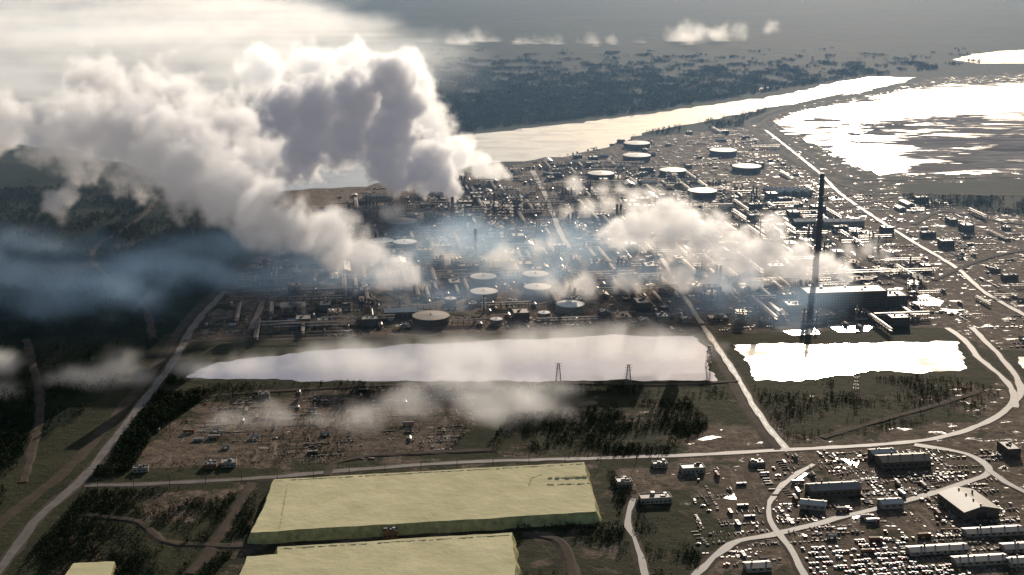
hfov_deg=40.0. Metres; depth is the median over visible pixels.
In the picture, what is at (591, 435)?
tree belt
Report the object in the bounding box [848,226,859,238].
process unit
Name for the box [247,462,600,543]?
sulphur block
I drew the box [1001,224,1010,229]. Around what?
industrial building
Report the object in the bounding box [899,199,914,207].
warehouse
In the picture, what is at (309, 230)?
warehouse
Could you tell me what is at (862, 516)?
truck
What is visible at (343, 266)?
warehouse
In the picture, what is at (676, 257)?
industrial building
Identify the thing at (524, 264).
industrial building
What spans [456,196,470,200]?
process unit
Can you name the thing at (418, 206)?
pipe rack
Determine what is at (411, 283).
pipe rack
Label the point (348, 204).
distillation column
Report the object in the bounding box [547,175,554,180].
industrial building
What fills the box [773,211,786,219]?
industrial building
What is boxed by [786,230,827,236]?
pipe rack
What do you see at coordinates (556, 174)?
industrial building
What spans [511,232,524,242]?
industrial building
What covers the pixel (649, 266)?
industrial building
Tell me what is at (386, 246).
pipe rack
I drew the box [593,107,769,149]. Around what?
forest
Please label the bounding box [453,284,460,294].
pipe rack
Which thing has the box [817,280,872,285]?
pipe rack
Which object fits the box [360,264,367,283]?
pipe rack
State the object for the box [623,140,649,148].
storage tank
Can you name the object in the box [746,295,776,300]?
pipe rack
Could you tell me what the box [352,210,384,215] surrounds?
pipe rack
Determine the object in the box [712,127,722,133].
pipe rack
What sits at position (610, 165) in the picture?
pipe rack
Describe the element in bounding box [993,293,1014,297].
pipe rack
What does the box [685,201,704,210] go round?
process unit
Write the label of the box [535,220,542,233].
distillation column
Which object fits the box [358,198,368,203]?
warehouse
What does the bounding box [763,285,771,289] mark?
pressure vessel
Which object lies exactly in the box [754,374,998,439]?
tree belt
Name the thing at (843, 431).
road
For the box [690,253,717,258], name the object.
pipe rack
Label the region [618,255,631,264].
process unit
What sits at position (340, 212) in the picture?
industrial building
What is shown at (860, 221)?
warehouse
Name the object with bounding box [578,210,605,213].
pipe rack
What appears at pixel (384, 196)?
warehouse
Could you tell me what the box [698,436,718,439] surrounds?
puddle
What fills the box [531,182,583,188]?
pipe rack
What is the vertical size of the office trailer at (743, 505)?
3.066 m
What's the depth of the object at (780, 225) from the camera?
2360.97 m
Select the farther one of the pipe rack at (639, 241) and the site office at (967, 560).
the pipe rack at (639, 241)
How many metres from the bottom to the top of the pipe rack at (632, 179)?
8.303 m
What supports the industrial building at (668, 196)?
on the ground
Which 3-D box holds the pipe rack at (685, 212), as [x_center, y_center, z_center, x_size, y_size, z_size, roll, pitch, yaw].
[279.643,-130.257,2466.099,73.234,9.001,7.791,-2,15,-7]
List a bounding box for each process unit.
[280,300,305,316]
[287,283,299,292]
[288,267,301,280]
[289,246,304,255]
[327,308,341,317]
[328,270,338,280]
[359,283,372,294]
[359,294,375,303]
[374,267,391,275]
[385,204,394,217]
[387,270,399,280]
[395,323,410,329]
[423,211,437,221]
[428,196,436,200]
[428,278,439,288]
[432,236,447,242]
[433,255,443,269]
[436,181,447,187]
[437,204,447,210]
[443,215,450,223]
[451,257,462,265]
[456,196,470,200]
[479,256,489,264]
[490,263,503,269]
[503,166,517,173]
[527,221,535,226]
[533,203,543,210]
[550,190,563,195]
[560,265,571,273]
[570,254,582,264]
[573,223,585,232]
[590,256,607,265]
[596,195,604,202]
[606,231,620,240]
[607,236,618,251]
[609,310,631,321]
[614,174,621,183]
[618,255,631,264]
[651,198,665,205]
[664,179,683,187]
[666,171,677,181]
[677,179,693,183]
[677,193,688,199]
[681,199,695,205]
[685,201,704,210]
[704,288,717,302]
[707,313,727,321]
[708,179,727,182]
[709,219,720,225]
[733,184,745,191]
[734,308,746,322]
[754,222,771,229]
[772,309,788,319]
[779,232,803,243]
[798,279,813,286]
[812,308,835,321]
[833,277,843,282]
[843,258,859,266]
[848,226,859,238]
[848,273,873,284]
[906,279,918,290]
[909,273,926,283]
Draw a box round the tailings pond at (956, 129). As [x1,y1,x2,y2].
[774,83,1023,175]
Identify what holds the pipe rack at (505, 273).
on the ground
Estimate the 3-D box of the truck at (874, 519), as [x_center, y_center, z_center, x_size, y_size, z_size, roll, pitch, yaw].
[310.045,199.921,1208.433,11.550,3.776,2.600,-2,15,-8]
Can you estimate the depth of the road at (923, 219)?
2447.74 m
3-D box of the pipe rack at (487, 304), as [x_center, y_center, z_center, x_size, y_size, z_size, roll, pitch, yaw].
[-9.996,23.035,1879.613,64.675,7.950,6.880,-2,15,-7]
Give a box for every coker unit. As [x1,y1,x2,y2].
[449,203,463,219]
[483,192,498,223]
[488,214,504,240]
[498,199,513,225]
[508,190,523,211]
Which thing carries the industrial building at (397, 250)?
on the ground
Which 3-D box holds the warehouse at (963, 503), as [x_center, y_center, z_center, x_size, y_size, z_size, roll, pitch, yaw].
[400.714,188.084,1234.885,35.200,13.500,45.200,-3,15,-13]
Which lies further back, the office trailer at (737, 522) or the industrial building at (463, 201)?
the industrial building at (463, 201)
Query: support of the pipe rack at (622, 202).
on the ground
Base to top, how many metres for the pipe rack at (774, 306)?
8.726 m
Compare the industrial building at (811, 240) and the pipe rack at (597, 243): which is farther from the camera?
the industrial building at (811, 240)
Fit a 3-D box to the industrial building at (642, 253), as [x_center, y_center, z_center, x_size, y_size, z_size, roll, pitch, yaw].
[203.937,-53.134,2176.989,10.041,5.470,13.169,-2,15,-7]
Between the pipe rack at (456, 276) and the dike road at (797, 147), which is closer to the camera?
the pipe rack at (456, 276)
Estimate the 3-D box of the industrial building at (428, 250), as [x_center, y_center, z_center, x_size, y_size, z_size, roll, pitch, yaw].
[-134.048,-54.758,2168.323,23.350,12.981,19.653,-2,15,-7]
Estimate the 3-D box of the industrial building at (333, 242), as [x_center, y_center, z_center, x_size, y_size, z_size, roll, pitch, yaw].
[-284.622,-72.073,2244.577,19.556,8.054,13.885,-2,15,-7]
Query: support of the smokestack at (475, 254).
on the ground
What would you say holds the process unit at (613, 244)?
on the ground
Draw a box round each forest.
[0,179,279,438]
[0,418,34,503]
[334,46,981,138]
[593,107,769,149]
[903,192,1023,213]
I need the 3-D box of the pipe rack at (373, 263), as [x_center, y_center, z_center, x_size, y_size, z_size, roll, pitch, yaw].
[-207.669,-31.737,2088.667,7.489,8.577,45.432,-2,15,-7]
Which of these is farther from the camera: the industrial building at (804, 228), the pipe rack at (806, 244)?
the industrial building at (804, 228)
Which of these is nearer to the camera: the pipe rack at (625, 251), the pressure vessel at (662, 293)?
the pressure vessel at (662, 293)
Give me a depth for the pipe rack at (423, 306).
1865.62 m
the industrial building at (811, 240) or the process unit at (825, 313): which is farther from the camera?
the industrial building at (811, 240)
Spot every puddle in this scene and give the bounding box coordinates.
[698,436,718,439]
[724,493,736,499]
[784,328,819,334]
[828,322,873,331]
[842,458,858,464]
[915,295,943,305]
[941,308,961,314]
[1018,357,1023,367]
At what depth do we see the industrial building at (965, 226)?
2342.67 m
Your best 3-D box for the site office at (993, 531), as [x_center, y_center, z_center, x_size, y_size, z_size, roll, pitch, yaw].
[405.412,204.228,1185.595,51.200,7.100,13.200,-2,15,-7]
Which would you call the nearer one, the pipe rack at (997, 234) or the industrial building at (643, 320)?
the industrial building at (643, 320)
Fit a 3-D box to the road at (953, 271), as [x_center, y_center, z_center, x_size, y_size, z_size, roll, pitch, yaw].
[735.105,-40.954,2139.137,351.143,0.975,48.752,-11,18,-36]
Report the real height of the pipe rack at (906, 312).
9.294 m
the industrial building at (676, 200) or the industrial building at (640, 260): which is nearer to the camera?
the industrial building at (640, 260)
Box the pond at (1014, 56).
[953,50,1023,63]
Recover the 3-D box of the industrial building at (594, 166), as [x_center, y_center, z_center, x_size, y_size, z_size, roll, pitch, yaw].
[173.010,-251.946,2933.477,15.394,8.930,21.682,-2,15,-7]
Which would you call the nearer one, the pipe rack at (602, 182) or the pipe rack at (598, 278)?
the pipe rack at (598, 278)
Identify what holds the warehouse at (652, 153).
on the ground
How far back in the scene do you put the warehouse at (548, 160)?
3002.98 m
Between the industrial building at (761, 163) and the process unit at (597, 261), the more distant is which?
the industrial building at (761, 163)
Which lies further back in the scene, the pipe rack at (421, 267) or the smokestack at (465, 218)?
the smokestack at (465, 218)
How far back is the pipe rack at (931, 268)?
2060.57 m
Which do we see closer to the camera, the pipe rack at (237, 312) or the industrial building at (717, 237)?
the pipe rack at (237, 312)
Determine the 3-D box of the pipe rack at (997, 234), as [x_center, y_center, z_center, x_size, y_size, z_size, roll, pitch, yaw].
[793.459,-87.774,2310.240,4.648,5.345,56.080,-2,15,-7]
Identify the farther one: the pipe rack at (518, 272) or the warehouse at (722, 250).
the warehouse at (722, 250)
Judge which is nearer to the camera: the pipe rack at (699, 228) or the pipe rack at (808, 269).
the pipe rack at (808, 269)
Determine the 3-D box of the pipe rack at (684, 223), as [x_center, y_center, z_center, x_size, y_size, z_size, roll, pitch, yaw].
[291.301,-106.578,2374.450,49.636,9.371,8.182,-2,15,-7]
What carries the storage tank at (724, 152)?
on the ground
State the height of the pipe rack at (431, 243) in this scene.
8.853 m
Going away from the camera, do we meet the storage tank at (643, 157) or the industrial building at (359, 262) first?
the industrial building at (359, 262)
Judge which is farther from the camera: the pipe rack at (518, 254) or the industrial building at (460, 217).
the industrial building at (460, 217)
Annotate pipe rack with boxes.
[233,302,242,324]
[239,275,293,282]
[253,274,258,283]
[253,318,261,343]
[260,320,299,328]
[268,302,274,315]
[271,260,320,268]
[273,265,278,280]
[273,320,355,331]
[276,244,281,257]
[287,294,342,301]
[297,285,352,293]
[300,321,305,333]
[301,270,331,276]
[314,220,318,232]
[317,287,353,294]
[321,314,394,322]
[341,245,345,259]
[341,273,347,294]
[343,205,383,208]
[345,244,393,250]
[347,242,370,246]
[347,274,382,281]
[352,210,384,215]
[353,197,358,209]
[353,277,358,290]
[356,237,380,241]
[357,229,363,244]
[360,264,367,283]
[363,290,369,297]
[369,260,374,272]
[369,264,434,272]
[375,251,440,257]
[377,246,381,256]
[379,303,442,311]
[385,248,410,251]
[388,281,442,288]
[398,230,441,235]
[399,262,407,282]
[404,226,449,230]
[407,204,430,208]
[408,231,414,239]
[409,248,457,251]
[409,266,417,283]
[410,194,449,197]
[413,281,420,296]
[415,269,467,275]
[420,192,426,200]
[420,201,457,207]
[424,287,430,299]
[428,238,435,250]
[428,266,437,281]
[429,272,496,279]
[430,243,469,247]
[432,280,437,289]
[438,251,467,257]
[441,249,448,264]
[448,318,485,324]
[452,236,483,240]
[453,234,462,252]
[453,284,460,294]
[457,179,494,183]
[461,278,469,291]
[465,222,470,235]
[466,207,520,213]
[477,198,482,209]
[480,301,528,307]
[482,269,536,277]
[489,180,496,189]
[489,191,534,195]
[496,188,523,193]
[496,256,526,259]
[498,243,530,250]
[500,301,531,307]
[507,201,563,207]
[513,208,569,215]
[513,264,521,275]
[514,250,523,259]
[516,227,535,231]
[517,209,526,224]
[519,175,540,179]
[524,199,533,210]
[524,250,532,260]
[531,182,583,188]
[536,315,598,323]
[541,248,549,258]
[542,160,550,169]
[543,228,551,235]
[544,195,576,199]
[546,243,554,255]
[547,196,590,200]
[548,288,558,304]
[557,161,584,164]
[559,275,623,283]
[560,275,573,294]
[566,180,616,185]
[577,199,584,207]
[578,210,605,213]
[580,270,633,277]
[582,168,616,172]
[582,243,597,258]
[584,198,595,208]
[588,203,622,207]
[588,241,607,245]
[590,160,621,162]
[590,188,639,193]
[590,212,599,221]
[591,232,628,237]
[594,194,616,198]
[594,246,612,266]
[595,180,632,185]
[595,287,619,291]
[596,164,620,167]
[601,213,612,228]
[604,161,644,164]
[606,158,616,167]
[606,262,617,274]
[608,263,642,266]
[608,276,626,296]
[612,189,647,194]
[613,272,627,285]
[616,198,631,213]
[618,284,678,292]
[620,247,629,254]
[620,277,639,298]
[622,239,662,244]
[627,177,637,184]
[635,226,678,233]
[638,272,682,277]
[641,190,680,193]
[642,241,652,250]
[645,184,654,193]
[649,248,690,254]
[651,210,692,216]
[651,291,662,301]
[652,236,702,243]
[656,178,679,181]
[657,276,673,293]
[666,224,710,230]
[669,289,680,300]
[670,221,699,226]
[672,242,688,258]
[678,181,689,192]
[679,258,697,273]
[685,170,697,180]
[686,231,740,238]
[689,203,732,209]
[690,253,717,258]
[692,225,707,236]
[692,262,734,266]
[697,180,708,186]
[697,234,714,249]
[702,255,714,267]
[704,187,730,191]
[708,268,715,277]
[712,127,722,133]
[723,222,737,232]
[725,266,738,277]
[730,209,746,219]
[731,190,754,194]
[731,199,749,211]
[735,251,747,262]
[744,258,764,276]
[745,225,766,241]
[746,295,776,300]
[748,295,766,312]
[749,277,790,283]
[750,144,779,148]
[750,297,778,322]
[753,225,765,233]
[758,287,772,296]
[766,202,775,208]
[767,302,782,317]
[769,277,831,283]
[770,280,783,291]
[772,202,798,207]
[772,226,782,235]
[774,210,817,214]
[777,277,791,290]
[778,170,790,177]
[778,256,814,261]
[780,244,793,254]
[780,258,794,269]
[783,222,796,230]
[784,228,807,246]
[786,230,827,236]
[791,270,849,277]
[800,239,813,251]
[800,267,828,272]
[801,214,824,218]
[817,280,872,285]
[826,208,842,218]
[837,229,864,248]
[840,239,870,244]
[844,268,891,274]
[854,234,891,239]
[860,309,892,334]
[872,310,930,319]
[884,257,920,262]
[890,267,933,273]
[893,264,920,282]
[898,305,917,316]
[911,207,924,210]
[915,290,940,295]
[966,207,987,219]
[974,295,991,304]
[986,229,1004,237]
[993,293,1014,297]
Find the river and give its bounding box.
[0,77,914,190]
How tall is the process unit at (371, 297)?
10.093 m
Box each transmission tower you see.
[555,363,561,383]
[625,364,631,385]
[670,289,675,306]
[705,345,711,365]
[851,370,859,391]
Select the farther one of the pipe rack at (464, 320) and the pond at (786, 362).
the pipe rack at (464, 320)
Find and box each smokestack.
[450,196,454,229]
[463,204,466,228]
[473,228,477,257]
[813,173,824,266]
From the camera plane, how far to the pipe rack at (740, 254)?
2144.16 m
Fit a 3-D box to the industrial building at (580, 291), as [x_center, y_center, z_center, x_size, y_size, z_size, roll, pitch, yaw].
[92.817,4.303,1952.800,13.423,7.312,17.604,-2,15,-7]
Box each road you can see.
[0,291,228,574]
[0,293,218,527]
[17,338,45,482]
[83,327,1023,487]
[83,512,261,549]
[182,323,705,342]
[185,482,256,573]
[200,380,738,398]
[225,283,536,326]
[246,301,267,328]
[322,448,496,475]
[522,531,580,574]
[529,170,570,246]
[622,498,650,574]
[655,254,790,449]
[688,443,997,574]
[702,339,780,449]
[708,195,902,215]
[744,79,1023,195]
[761,82,1023,180]
[763,130,1023,316]
[763,463,816,574]
[812,226,907,284]
[818,390,983,439]
[912,211,1023,224]
[933,250,1023,280]
[944,328,1020,407]
[982,470,1023,494]
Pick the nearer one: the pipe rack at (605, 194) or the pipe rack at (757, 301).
the pipe rack at (757, 301)
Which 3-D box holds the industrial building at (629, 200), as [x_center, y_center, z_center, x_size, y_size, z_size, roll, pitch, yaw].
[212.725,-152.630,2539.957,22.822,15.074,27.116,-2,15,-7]
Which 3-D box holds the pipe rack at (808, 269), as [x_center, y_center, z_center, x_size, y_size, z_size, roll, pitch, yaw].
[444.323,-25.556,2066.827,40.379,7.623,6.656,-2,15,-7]
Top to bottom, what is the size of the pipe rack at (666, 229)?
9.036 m
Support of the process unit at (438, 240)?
on the ground
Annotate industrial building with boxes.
[133,464,148,472]
[203,459,216,468]
[221,457,236,467]
[251,263,262,274]
[258,391,269,397]
[272,265,281,272]
[283,237,294,247]
[296,314,310,326]
[305,246,310,251]
[317,317,332,323]
[320,300,330,310]
[321,268,329,275]
[327,240,339,245]
[335,209,346,216]
[336,222,345,226]
[342,302,349,306]
[343,329,351,333]
[347,238,355,243]
[348,256,356,262]
[353,220,362,224]
[356,260,367,265]
[362,315,377,326]
[367,254,374,258]
[382,527,396,538]
[392,248,402,258]
[396,236,410,239]
[417,247,432,257]
[431,189,444,197]
[434,243,451,253]
[438,222,445,225]
[439,236,453,242]
[440,197,454,202]
[448,277,460,288]
[452,186,464,194]
[457,213,471,221]
[457,263,479,272]
[458,199,472,207]
[462,203,471,210]
[465,246,473,252]
[468,301,476,306]
[470,191,482,198]
[472,194,481,201]
[493,258,514,267]
[503,249,515,258]
[504,185,512,189]
[507,298,517,302]
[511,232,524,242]
[512,308,529,321]
[517,260,533,271]
[530,266,542,270]
[538,223,548,230]
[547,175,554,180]
[548,172,561,176]
[552,168,561,171]
[552,243,566,251]
[565,187,575,194]
[568,219,579,226]
[569,294,582,301]
[573,154,581,158]
[573,287,584,294]
[574,237,582,241]
[582,208,591,212]
[585,161,600,167]
[588,155,598,159]
[590,164,599,169]
[591,238,601,242]
[595,212,607,219]
[598,177,608,183]
[598,308,609,315]
[612,207,626,213]
[615,476,632,487]
[619,271,637,279]
[621,297,630,301]
[622,198,637,206]
[623,241,638,251]
[626,202,640,212]
[633,296,650,310]
[634,196,650,204]
[637,258,646,262]
[637,316,650,324]
[638,171,647,174]
[638,491,671,503]
[639,166,653,171]
[640,251,647,255]
[642,203,654,211]
[642,261,656,271]
[644,255,651,258]
[651,458,667,467]
[655,311,669,321]
[658,193,676,200]
[659,305,668,309]
[672,254,684,262]
[673,198,680,202]
[679,315,691,322]
[679,462,705,473]
[690,281,701,291]
[701,248,713,254]
[702,284,721,294]
[712,234,724,241]
[716,263,733,270]
[717,240,735,247]
[718,256,737,264]
[728,235,736,238]
[730,195,738,199]
[741,220,750,223]
[748,202,762,208]
[748,213,764,219]
[749,458,765,466]
[754,161,764,166]
[765,191,778,199]
[765,262,785,273]
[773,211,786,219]
[777,196,792,201]
[780,292,796,298]
[782,240,798,249]
[783,300,817,314]
[786,209,799,217]
[801,227,811,230]
[804,238,815,243]
[809,204,826,212]
[823,245,832,249]
[830,249,844,257]
[832,225,848,230]
[837,267,849,271]
[861,230,871,237]
[866,255,874,259]
[879,225,894,233]
[883,250,895,255]
[885,313,909,326]
[908,294,916,298]
[913,196,928,200]
[918,263,931,269]
[920,230,935,236]
[937,238,954,246]
[944,216,957,223]
[958,222,974,231]
[987,267,1000,271]
[997,440,1020,456]
[1000,273,1018,279]
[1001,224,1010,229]
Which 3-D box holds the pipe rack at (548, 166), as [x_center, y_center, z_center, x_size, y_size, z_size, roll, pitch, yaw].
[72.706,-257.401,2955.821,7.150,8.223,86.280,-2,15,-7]
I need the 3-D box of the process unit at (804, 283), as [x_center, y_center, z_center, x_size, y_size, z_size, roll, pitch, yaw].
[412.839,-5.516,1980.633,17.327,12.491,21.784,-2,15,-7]
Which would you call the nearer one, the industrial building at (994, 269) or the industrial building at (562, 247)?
the industrial building at (994, 269)
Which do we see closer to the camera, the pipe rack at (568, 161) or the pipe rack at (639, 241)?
the pipe rack at (639, 241)
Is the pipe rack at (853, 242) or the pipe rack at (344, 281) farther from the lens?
the pipe rack at (853, 242)
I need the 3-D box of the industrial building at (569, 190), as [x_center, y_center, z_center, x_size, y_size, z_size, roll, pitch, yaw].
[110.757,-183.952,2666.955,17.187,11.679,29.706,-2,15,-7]
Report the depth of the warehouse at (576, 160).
2994.59 m
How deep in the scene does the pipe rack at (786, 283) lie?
1978.01 m
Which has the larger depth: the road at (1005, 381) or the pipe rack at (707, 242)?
the pipe rack at (707, 242)
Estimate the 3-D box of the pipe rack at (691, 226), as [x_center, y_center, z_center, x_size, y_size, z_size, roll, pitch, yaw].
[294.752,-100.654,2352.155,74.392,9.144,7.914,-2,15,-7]
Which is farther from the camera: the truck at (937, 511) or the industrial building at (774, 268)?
the industrial building at (774, 268)
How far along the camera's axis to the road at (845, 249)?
2143.70 m
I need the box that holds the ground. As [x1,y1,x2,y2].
[0,0,1023,574]
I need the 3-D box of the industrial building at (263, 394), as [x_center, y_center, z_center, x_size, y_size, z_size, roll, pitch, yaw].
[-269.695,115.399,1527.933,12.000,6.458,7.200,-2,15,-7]
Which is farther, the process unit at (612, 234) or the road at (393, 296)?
the process unit at (612, 234)
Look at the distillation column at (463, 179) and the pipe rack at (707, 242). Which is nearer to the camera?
the pipe rack at (707, 242)
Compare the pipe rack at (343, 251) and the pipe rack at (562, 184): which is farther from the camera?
the pipe rack at (562, 184)
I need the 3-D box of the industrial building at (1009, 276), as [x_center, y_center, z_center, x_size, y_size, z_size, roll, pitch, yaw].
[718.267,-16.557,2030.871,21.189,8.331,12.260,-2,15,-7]
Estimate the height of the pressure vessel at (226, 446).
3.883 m
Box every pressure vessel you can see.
[222,444,230,448]
[240,418,245,423]
[250,433,259,438]
[308,407,316,411]
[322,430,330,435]
[342,306,351,310]
[380,280,388,284]
[401,286,409,290]
[414,294,422,298]
[434,294,442,298]
[456,294,463,297]
[540,319,550,323]
[659,291,666,295]
[731,275,740,279]
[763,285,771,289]
[776,272,784,275]
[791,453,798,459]
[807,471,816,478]
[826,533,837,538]
[827,319,835,323]
[911,303,919,308]
[911,316,920,320]
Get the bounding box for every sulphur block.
[65,561,116,574]
[239,532,521,574]
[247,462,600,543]
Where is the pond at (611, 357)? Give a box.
[186,334,716,381]
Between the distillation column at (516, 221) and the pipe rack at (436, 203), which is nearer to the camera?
the distillation column at (516, 221)
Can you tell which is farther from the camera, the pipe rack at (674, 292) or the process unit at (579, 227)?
the process unit at (579, 227)
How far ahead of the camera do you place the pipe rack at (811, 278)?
2001.64 m
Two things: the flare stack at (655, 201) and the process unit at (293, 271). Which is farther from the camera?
the flare stack at (655, 201)
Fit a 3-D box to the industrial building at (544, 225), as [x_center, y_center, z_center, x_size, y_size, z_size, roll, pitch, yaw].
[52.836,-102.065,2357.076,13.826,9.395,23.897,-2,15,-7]
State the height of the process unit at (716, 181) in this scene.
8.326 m
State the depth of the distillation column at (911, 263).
2107.92 m
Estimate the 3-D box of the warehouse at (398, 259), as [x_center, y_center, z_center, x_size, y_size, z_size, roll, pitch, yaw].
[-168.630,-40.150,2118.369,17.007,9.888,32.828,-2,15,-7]
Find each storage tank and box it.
[369,237,393,248]
[385,218,417,229]
[392,238,417,249]
[411,309,450,327]
[444,296,456,304]
[469,272,496,285]
[469,287,498,301]
[489,317,502,325]
[522,270,549,282]
[523,282,550,296]
[537,310,549,318]
[555,299,584,314]
[587,171,613,179]
[622,153,650,161]
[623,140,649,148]
[659,167,685,176]
[688,188,716,197]
[709,148,736,156]
[731,163,761,172]
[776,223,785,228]
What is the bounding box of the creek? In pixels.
[89,195,160,338]
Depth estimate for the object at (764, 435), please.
1514.90 m
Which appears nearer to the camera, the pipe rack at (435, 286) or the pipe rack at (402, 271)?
the pipe rack at (435, 286)
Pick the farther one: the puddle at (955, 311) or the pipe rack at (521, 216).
the pipe rack at (521, 216)
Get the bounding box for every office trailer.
[193,437,203,440]
[307,450,316,453]
[734,519,740,526]
[736,482,746,485]
[737,503,748,507]
[744,514,755,518]
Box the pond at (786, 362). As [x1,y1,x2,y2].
[734,341,966,380]
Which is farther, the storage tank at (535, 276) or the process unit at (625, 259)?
the process unit at (625, 259)
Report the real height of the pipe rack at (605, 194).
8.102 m
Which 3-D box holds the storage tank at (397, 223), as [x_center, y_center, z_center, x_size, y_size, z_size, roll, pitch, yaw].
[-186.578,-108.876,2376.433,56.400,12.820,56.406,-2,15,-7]
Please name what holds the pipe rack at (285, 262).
on the ground
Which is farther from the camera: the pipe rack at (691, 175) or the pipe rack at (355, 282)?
the pipe rack at (691, 175)
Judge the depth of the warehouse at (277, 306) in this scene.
1870.79 m
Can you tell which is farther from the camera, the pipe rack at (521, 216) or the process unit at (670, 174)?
the process unit at (670, 174)
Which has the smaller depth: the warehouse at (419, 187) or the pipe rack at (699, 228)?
the pipe rack at (699, 228)
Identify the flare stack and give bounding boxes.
[654,191,656,214]
[759,213,761,242]
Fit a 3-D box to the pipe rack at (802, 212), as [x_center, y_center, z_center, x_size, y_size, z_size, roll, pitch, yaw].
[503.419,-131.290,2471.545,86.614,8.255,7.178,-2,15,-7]
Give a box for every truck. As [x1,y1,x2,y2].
[183,429,194,432]
[207,434,219,438]
[403,421,413,424]
[714,471,719,477]
[791,479,803,483]
[792,494,797,501]
[795,487,800,494]
[836,506,849,510]
[860,514,873,518]
[860,548,874,553]
[866,517,879,522]
[868,536,882,541]
[894,479,900,485]
[897,489,905,496]
[917,532,930,537]
[920,481,926,487]
[934,508,940,515]
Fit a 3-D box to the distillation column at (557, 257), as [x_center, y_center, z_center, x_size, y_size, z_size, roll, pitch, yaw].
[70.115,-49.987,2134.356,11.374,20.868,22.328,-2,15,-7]
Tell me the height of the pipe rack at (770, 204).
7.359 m
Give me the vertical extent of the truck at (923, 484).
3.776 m
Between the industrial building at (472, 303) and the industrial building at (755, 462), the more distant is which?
the industrial building at (472, 303)
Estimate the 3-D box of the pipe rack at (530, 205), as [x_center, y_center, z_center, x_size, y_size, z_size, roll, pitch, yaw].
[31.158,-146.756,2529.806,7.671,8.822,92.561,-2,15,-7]
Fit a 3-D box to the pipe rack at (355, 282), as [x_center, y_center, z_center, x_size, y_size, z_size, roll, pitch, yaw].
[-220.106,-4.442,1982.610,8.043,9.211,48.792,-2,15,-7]
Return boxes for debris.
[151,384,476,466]
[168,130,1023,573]
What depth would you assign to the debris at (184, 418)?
1430.09 m
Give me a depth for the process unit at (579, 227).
2334.87 m
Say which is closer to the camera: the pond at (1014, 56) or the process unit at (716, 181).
the process unit at (716, 181)
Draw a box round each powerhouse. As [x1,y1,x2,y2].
[799,284,887,309]
[887,290,907,307]
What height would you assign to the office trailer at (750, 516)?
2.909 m
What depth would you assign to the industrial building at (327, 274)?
2049.76 m
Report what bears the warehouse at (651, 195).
on the ground
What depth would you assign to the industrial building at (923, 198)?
2591.92 m
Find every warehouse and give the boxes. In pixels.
[274,301,279,309]
[306,227,325,233]
[313,207,335,212]
[325,233,357,240]
[337,260,350,275]
[346,226,354,232]
[356,249,367,254]
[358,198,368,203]
[362,192,393,200]
[384,306,417,318]
[394,256,405,265]
[410,212,416,217]
[416,184,422,189]
[430,187,452,193]
[430,231,443,237]
[524,240,533,247]
[539,263,548,270]
[544,157,552,163]
[566,159,585,163]
[577,281,591,287]
[579,187,588,192]
[595,154,608,157]
[597,290,608,298]
[622,179,634,187]
[640,179,656,184]
[643,191,658,198]
[646,151,655,155]
[666,218,676,222]
[690,184,704,187]
[694,219,707,228]
[717,246,729,253]
[718,204,734,209]
[751,245,782,252]
[758,317,772,324]
[763,186,786,195]
[774,186,794,195]
[783,186,803,195]
[790,186,812,195]
[791,217,827,225]
[800,497,826,510]
[805,480,861,497]
[823,217,864,226]
[867,446,896,458]
[874,451,931,469]
[877,496,903,508]
[894,204,905,210]
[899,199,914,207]
[937,486,1000,520]
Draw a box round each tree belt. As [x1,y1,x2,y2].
[9,485,258,574]
[92,373,214,475]
[185,380,727,398]
[487,395,708,454]
[516,469,701,574]
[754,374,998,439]
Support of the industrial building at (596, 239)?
on the ground
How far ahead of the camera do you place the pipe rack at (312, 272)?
2042.90 m
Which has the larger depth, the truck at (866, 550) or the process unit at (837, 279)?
the process unit at (837, 279)
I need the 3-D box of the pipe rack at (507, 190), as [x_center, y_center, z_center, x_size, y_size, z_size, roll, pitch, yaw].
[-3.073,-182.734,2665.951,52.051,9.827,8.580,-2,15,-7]
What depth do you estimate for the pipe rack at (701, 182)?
2735.43 m
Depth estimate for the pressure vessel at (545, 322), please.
1804.27 m
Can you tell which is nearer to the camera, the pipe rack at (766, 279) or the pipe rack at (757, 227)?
the pipe rack at (766, 279)
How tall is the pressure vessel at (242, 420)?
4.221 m
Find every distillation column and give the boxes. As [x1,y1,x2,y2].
[261,259,272,279]
[321,212,328,226]
[346,201,351,211]
[363,296,373,314]
[365,195,378,207]
[375,299,384,319]
[460,176,467,189]
[482,294,490,312]
[515,218,521,228]
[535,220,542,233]
[554,247,562,261]
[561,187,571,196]
[566,211,577,222]
[568,285,575,297]
[582,239,589,251]
[586,178,592,189]
[613,222,621,235]
[615,203,624,220]
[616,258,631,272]
[645,210,649,223]
[695,260,709,275]
[710,207,718,217]
[714,263,724,281]
[737,220,746,231]
[750,191,757,201]
[752,185,760,197]
[801,308,821,325]
[807,221,816,235]
[822,242,830,260]
[855,305,867,321]
[871,233,881,246]
[909,256,914,265]
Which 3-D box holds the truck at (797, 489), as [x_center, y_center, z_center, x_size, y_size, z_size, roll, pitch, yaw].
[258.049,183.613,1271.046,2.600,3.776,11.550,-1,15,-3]
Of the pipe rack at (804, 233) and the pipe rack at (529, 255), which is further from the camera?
the pipe rack at (804, 233)
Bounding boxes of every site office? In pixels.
[743,559,772,572]
[905,542,969,556]
[950,553,1007,566]
[961,525,1023,537]
[999,540,1023,553]
[1006,554,1023,567]
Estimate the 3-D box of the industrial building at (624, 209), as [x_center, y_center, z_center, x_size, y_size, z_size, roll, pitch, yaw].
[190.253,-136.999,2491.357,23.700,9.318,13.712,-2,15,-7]
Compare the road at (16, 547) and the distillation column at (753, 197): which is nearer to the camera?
the road at (16, 547)
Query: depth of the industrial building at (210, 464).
1327.06 m
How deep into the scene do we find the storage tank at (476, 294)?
1915.97 m
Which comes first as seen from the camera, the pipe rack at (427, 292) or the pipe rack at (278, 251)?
the pipe rack at (427, 292)

